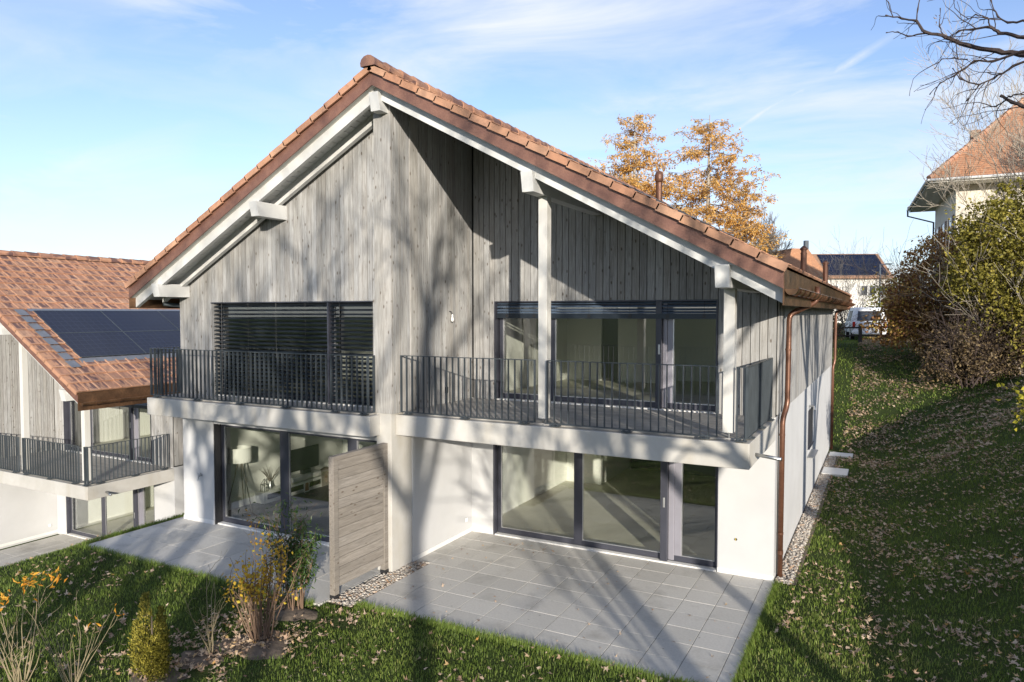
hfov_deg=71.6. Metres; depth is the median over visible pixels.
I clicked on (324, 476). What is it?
sun face panel
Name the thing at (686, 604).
patio
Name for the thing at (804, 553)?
side bed
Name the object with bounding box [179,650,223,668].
planting bed
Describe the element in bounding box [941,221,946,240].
window
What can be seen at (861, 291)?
window
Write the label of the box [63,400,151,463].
window
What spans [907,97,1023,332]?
hip roof house
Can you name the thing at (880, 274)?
street lamp
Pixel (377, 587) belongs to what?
gravel bed
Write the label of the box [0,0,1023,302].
sky
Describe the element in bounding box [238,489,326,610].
bamboo shrub
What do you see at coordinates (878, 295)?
bush
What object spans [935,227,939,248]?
window
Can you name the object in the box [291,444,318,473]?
television
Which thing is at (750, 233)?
larch tree
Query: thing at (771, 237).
bare tree
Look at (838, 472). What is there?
concrete slab
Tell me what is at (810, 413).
side window
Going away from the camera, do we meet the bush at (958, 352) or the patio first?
the patio
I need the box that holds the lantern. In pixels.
[260,479,267,491]
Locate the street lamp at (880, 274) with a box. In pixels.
[879,263,891,302]
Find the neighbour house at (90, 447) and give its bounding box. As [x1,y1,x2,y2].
[0,250,183,548]
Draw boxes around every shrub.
[0,567,66,681]
[33,590,123,681]
[219,509,304,641]
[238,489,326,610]
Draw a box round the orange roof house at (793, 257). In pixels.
[770,240,822,279]
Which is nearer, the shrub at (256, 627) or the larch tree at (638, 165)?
the shrub at (256, 627)
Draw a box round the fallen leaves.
[0,336,1023,681]
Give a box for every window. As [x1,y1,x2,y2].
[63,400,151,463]
[66,487,154,539]
[210,301,372,407]
[214,424,376,545]
[493,445,717,571]
[494,299,718,413]
[807,407,813,449]
[860,285,867,295]
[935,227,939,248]
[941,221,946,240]
[947,214,953,242]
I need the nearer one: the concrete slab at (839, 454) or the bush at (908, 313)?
the concrete slab at (839, 454)
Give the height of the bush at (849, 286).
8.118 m
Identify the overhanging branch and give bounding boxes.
[871,0,1023,134]
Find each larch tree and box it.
[589,110,694,214]
[652,115,791,252]
[723,187,785,257]
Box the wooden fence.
[838,323,908,342]
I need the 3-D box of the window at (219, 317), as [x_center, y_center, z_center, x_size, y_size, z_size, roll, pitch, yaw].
[-4.390,0.210,14.117,4.287,1.978,0.280,1,3,28]
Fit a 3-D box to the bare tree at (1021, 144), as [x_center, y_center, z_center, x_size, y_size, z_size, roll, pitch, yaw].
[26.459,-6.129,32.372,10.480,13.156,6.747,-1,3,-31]
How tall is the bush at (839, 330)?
3.833 m
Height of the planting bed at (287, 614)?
0.058 m
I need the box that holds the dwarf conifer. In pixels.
[127,591,173,680]
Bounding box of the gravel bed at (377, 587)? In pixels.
[329,564,427,607]
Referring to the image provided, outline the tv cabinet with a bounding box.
[255,469,320,503]
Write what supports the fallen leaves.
on the ground at (876, 418)
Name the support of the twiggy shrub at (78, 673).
on the ground at (876, 418)
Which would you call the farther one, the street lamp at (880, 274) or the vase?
the street lamp at (880, 274)
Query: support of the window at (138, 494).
in the neighbour house at (90, 447)
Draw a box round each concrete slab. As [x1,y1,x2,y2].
[821,467,848,477]
[829,452,852,457]
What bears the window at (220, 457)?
in the terraced house at (606, 363)
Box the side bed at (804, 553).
[774,455,837,584]
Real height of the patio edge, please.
0.120 m
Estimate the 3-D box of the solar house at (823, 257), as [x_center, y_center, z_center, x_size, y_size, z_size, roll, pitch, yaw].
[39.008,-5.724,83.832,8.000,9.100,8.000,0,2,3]
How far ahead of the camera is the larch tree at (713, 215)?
36.04 m
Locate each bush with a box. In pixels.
[811,230,907,332]
[824,215,1023,364]
[832,253,932,337]
[832,309,879,342]
[873,177,1023,373]
[910,276,1023,387]
[996,381,1023,431]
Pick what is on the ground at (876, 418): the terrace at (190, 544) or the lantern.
the terrace at (190, 544)
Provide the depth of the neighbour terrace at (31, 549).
22.01 m
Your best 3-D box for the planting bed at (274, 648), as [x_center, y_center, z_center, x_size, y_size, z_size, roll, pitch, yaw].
[-3.585,4.157,9.638,1.127,0.101,1.065,-1,2,-14]
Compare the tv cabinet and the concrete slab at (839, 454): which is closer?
the tv cabinet
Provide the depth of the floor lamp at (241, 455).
16.00 m
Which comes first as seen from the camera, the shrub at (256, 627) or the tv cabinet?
the shrub at (256, 627)
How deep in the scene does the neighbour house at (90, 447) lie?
21.34 m
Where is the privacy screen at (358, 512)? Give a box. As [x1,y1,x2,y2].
[329,443,388,599]
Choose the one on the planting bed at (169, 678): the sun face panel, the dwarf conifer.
the dwarf conifer
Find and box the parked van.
[845,307,887,339]
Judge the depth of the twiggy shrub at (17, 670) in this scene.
8.77 m
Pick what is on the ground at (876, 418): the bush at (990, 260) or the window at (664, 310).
the bush at (990, 260)
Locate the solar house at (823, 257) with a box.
[812,254,892,322]
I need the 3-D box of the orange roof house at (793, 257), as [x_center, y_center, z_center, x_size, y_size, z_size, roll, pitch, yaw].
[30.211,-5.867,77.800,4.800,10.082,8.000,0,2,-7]
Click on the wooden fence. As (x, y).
(859, 335)
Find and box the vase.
[262,464,278,488]
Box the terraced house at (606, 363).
[124,55,854,580]
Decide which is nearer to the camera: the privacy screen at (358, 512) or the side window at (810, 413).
the privacy screen at (358, 512)
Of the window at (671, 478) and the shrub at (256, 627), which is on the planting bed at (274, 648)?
the shrub at (256, 627)
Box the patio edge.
[417,531,483,562]
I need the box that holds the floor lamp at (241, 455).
[228,445,252,511]
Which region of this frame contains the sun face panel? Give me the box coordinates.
[320,467,328,486]
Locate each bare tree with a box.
[728,205,793,259]
[902,0,1023,236]
[985,110,1023,205]
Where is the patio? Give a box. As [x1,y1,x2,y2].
[358,533,774,681]
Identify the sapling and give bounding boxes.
[183,549,227,653]
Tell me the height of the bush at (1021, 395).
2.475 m
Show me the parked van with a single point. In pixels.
(854, 311)
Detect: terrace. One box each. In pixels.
[0,534,85,565]
[86,517,380,605]
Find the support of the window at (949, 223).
in the hip roof house at (942, 217)
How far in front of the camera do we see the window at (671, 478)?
13.05 m
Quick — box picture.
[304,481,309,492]
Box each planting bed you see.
[127,666,187,681]
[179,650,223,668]
[213,630,288,659]
[272,604,317,620]
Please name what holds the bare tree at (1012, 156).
on the ground at (876, 418)
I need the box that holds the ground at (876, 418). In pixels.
[0,320,1023,681]
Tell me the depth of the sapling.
9.38 m
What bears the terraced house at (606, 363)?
on the ground at (876, 418)
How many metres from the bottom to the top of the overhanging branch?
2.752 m
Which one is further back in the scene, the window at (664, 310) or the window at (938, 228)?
the window at (938, 228)
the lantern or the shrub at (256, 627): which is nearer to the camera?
the shrub at (256, 627)

